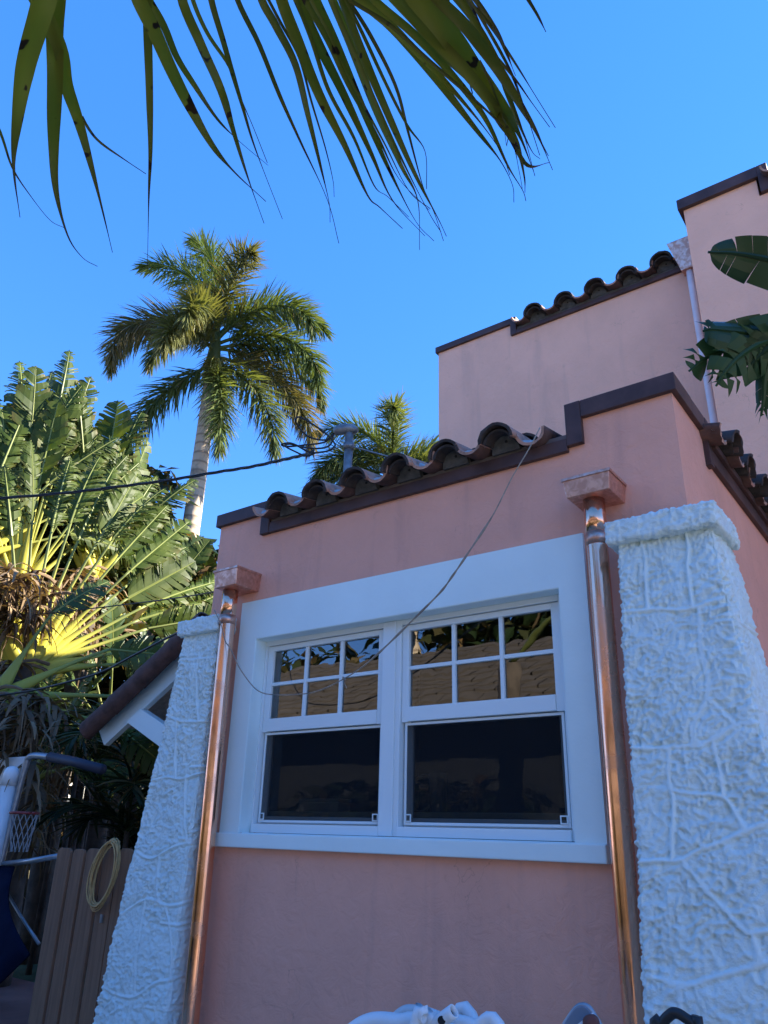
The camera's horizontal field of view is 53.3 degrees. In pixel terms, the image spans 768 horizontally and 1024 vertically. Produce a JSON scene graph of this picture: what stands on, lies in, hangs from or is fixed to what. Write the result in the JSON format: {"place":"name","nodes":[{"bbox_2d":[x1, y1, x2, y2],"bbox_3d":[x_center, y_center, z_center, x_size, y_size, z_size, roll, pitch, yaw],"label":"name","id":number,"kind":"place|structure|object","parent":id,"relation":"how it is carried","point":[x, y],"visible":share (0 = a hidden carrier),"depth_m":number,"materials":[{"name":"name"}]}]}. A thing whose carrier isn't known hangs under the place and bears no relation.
{"place":"outdoors","nodes":[
{"label":"outdoors","id":0,"kind":"place"},
{"bbox_2d":[0,977,82,1023],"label":"path","id":1,"kind":"structure","parent":0,"point":[16,999],"depth_m":7.48,"materials":[{"name":"grey concrete"}]},
{"bbox_2d":[0,752,106,982],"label":"basketball game","id":2,"kind":"object","parent":1,"relation":"on","point":[14,953],"visible":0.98,"depth_m":6.16,"materials":[{"name":"plastic"}]},
{"bbox_2d":[0,653,135,987],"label":"traveller palm","id":3,"kind":"object","parent":1,"relation":"on","point":[17,887],"visible":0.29,"depth_m":8.61,"materials":[{"name":"green plant"}]},
{"bbox_2d":[0,350,145,686],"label":"traveller palm","id":4,"kind":"object","parent":1,"relation":"on","point":[23,397],"visible":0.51,"depth_m":11.48,"materials":[{"name":"green plant"}]},
{"bbox_2d":[0,579,163,821],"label":"traveller palm","id":5,"kind":"object","parent":1,"relation":"on","point":[37,708],"visible":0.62,"depth_m":7.45,"materials":[{"name":"green plant"}]},
{"bbox_2d":[19,698,156,1016],"bbox_3d":[-2.548,3.156,7.488,2.594,3.080,2.323,-15,-28,34],"label":"clump palm","id":6,"kind":"object","parent":1,"relation":"on","point":[139,776],"visible":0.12,"depth_m":7.58,"materials":[{"name":"green plant"}]},
{"bbox_2d":[27,763,151,849],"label":"clump palm","id":7,"kind":"object","parent":1,"relation":"on","point":[129,830],"visible":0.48,"depth_m":6.85,"materials":[{"name":"green plant"}]},
{"bbox_2d":[0,440,214,756],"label":"traveller palm","id":8,"kind":"object","parent":1,"relation":"on","point":[52,647],"visible":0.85,"depth_m":9.51,"materials":[{"name":"green plant"}]},
{"bbox_2d":[12,964,86,989],"bbox_3d":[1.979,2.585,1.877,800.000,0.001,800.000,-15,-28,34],"label":"ground","id":9,"kind":"structure","parent":0,"point":[19,972],"depth_m":8.93,"materials":[{"name":"black soil"}]},
{"bbox_2d":[0,383,150,603],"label":"traveller palm","id":10,"kind":"object","parent":9,"relation":"on","point":[12,437],"visible":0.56,"depth_m":11.50,"materials":[{"name":"green plant"}]},
{"bbox_2d":[24,689,152,898],"bbox_3d":[-5.002,5.355,14.405,6.279,5.092,8.612,-15,-28,34],"label":"thicket","id":11,"kind":"object","parent":9,"relation":"on","point":[112,794],"depth_m":12.36,"materials":[{"name":"green plant"}]},
{"bbox_2d":[25,697,155,975],"bbox_3d":[-3.983,3.832,9.471,2.779,3.301,3.098,-15,-28,34],"label":"clump palm","id":12,"kind":"object","parent":9,"relation":"on","point":[67,842],"visible":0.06,"depth_m":9.36,"materials":[{"name":"green plant"}]},
{"bbox_2d":[28,594,170,968],"bbox_3d":[-3.812,3.392,10.043,3.601,4.600,1.795,15,-26,-28],"label":"traveller palm","id":13,"kind":"object","parent":9,"relation":"on","point":[94,841],"visible":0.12,"depth_m":10.39,"materials":[{"name":"green plant"}]},
{"bbox_2d":[10,390,198,963],"bbox_3d":[-4.571,1.885,11.202,1.959,8.210,2.516,-15,-28,34],"label":"traveller palm","id":14,"kind":"object","parent":9,"relation":"on","point":[105,429],"visible":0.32,"depth_m":11.80,"materials":[{"name":"green plant"}]},
{"bbox_2d":[0,390,218,708],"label":"tree mass","id":15,"kind":"object","parent":9,"relation":"on","point":[208,566],"visible":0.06,"depth_m":12.64,"materials":[{"name":"green plant"}]},
{"bbox_2d":[22,505,203,914],"bbox_3d":[-5.293,3.011,12.507,4.992,7.128,1.646,4,-23,-5],"label":"traveller palm","id":16,"kind":"object","parent":9,"relation":"on","point":[190,542],"visible":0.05,"depth_m":13.52,"materials":[{"name":"green plant"}]},
{"bbox_2d":[41,508,216,849],"bbox_3d":[-3.995,3.012,11.620,3.633,6.489,1.710,13,-25,-25],"label":"traveller palm","id":17,"kind":"object","parent":9,"relation":"on","point":[203,545],"visible":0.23,"depth_m":12.51,"materials":[{"name":"green plant"}]},
{"bbox_2d":[93,227,337,535],"bbox_3d":[-3.635,-0.124,15.338,4.927,15.194,4.620,-15,-28,34],"label":"royal palm","id":18,"kind":"object","parent":9,"relation":"on","point":[202,315],"visible":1,"depth_m":16.26,"materials":[{"name":"green plant"}]},
{"bbox_2d":[298,387,438,493],"bbox_3d":[0.236,2.556,18.517,5.066,12.906,4.526,-15,-28,34],"label":"royal palm","id":19,"kind":"object","parent":9,"relation":"on","point":[394,413],"visible":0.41,"depth_m":19.57,"materials":[{"name":"green plant"}]},
{"bbox_2d":[79,162,767,1023],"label":"house","id":20,"kind":"structure","parent":9,"relation":"on","point":[515,770],"depth_m":4.03,"materials":[{"name":"pink paint"}]},
{"bbox_2d":[28,848,133,1023],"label":"picket gate","id":21,"kind":"structure","parent":20,"relation":"attached to","point":[69,972],"depth_m":4.77,"materials":[{"name":"brown wood"}]},
{"bbox_2d":[86,837,120,922],"bbox_3d":[-1.746,2.286,4.763,0.268,0.482,0.056,-15,-28,34],"label":"rope coil","id":22,"kind":"object","parent":21,"relation":"hanging from","point":[99,857],"visible":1,"depth_m":4.77,"materials":[{"name":"fabric"}]},
{"bbox_2d":[0,632,176,695],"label":"sagging cable","id":23,"kind":"object","parent":20,"relation":"attached to","point":[116,664],"visible":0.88,"depth_m":6.18,"materials":[{"name":"black plastic"}]},
{"bbox_2d":[4,591,213,617],"bbox_3d":[-3.310,1.021,7.397,5.730,0.583,0.975,-13,-27,31],"label":"thin cable","id":24,"kind":"object","parent":20,"relation":"attached to","point":[129,603],"visible":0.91,"depth_m":7.12,"materials":[{"name":"black plastic"}]},
{"bbox_2d":[250,623,382,835],"bbox_3d":[-0.375,1.278,4.502,0.950,1.139,0.092,-15,-28,34],"label":"window","id":25,"kind":"structure","parent":20,"relation":"in","point":[320,780],"depth_m":4.44,"materials":[{"name":"white wood"}]},
{"bbox_2d":[333,423,387,471],"bbox_3d":[0.189,-0.046,6.544,1.334,1.583,0.101,1,-23,1],"label":"electrical mast","id":26,"kind":"object","parent":20,"relation":"attached to","point":[348,431],"visible":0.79,"depth_m":6.75,"materials":[{"name":"metal"}]},
{"bbox_2d":[0,416,342,499],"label":"service drop","id":27,"kind":"object","parent":26,"relation":"attached to","point":[311,452],"visible":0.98,"depth_m":7.73,"materials":[{"name":"black rubber"}]},
{"bbox_2d":[214,427,539,695],"bbox_3d":[-0.146,0.382,4.367,2.353,1.221,0.112,-15,-28,34],"label":"hanging cord","id":28,"kind":"object","parent":20,"relation":"hanging from","point":[430,602],"visible":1,"depth_m":4.05,"materials":[{"name":"black rubber"}]},
{"bbox_2d":[393,594,574,841],"bbox_3d":[0.494,1.049,3.902,1.034,1.139,0.092,-15,-28,34],"label":"window","id":29,"kind":"structure","parent":20,"relation":"in","point":[501,777],"depth_m":3.83,"materials":[{"name":"white wood"}]},
{"bbox_2d":[0,0,767,667],"label":"sky","id":30,"kind":"structure","parent":0,"point":[651,105],"materials":[{"name":"blue"}]},
{"bbox_2d":[649,1007,702,1023],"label":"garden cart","id":31,"kind":"object","parent":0,"point":[669,1015],"visible":1,"depth_m":2.08,"materials":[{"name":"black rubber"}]},
{"label":"driveway","id":32,"kind":"structure","parent":0,"visible":0},
{"bbox_2d":[0,0,555,267],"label":"coconut palm","id":33,"kind":"object","parent":32,"relation":"on","point":[437,36],"visible":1,"depth_m":1.39,"materials":[{"name":"green plant"}]},
{"bbox_2d":[348,1011,453,1023],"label":"plastic pipe","id":34,"kind":"object","parent":32,"relation":"on","point":[379,1017],"visible":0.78,"depth_m":2.66,"materials":[{"name":"white plastic"}]},
{"bbox_2d":[394,1004,414,1012],"bbox_3d":[0.082,2.209,2.489,0.301,1.041,0.042,-15,-28,34],"label":"plastic pipe","id":35,"kind":"object","parent":32,"relation":"on","point":[405,1008],"visible":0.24,"depth_m":2.68,"materials":[{"name":"white plastic"}]},
{"bbox_2d":[410,1003,427,1023],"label":"plastic pipe","id":36,"kind":"object","parent":32,"relation":"on","point":[419,1014],"visible":1,"depth_m":2.49,"materials":[{"name":"white plastic"}]},
{"bbox_2d":[425,1004,458,1023],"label":"plastic pipe","id":37,"kind":"object","parent":32,"relation":"on","point":[449,1014],"visible":0.9,"depth_m":2.50,"materials":[{"name":"white plastic"}]},
{"bbox_2d":[430,1001,477,1018],"bbox_3d":[0.368,2.150,2.360,0.584,1.070,0.052,-14,-27,32],"label":"plastic pipe","id":38,"kind":"object","parent":32,"relation":"on","point":[465,1008],"visible":0.24,"depth_m":2.61,"materials":[{"name":"white plastic"}]},
{"bbox_2d":[451,1011,504,1023],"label":"plastic pipe","id":39,"kind":"object","parent":32,"relation":"on","point":[488,1017],"visible":0.88,"depth_m":2.48,"materials":[{"name":"white plastic"}]},
{"bbox_2d":[562,1002,601,1023],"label":"folding chair","id":40,"kind":"object","parent":32,"relation":"on","point":[582,1013],"visible":1,"depth_m":2.35,"materials":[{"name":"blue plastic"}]},
{"bbox_2d":[683,235,767,420],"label":"banana plant","id":41,"kind":"object","parent":32,"relation":"on","point":[740,344],"visible":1,"depth_m":2.04,"materials":[{"name":"green plant"}]}
]}

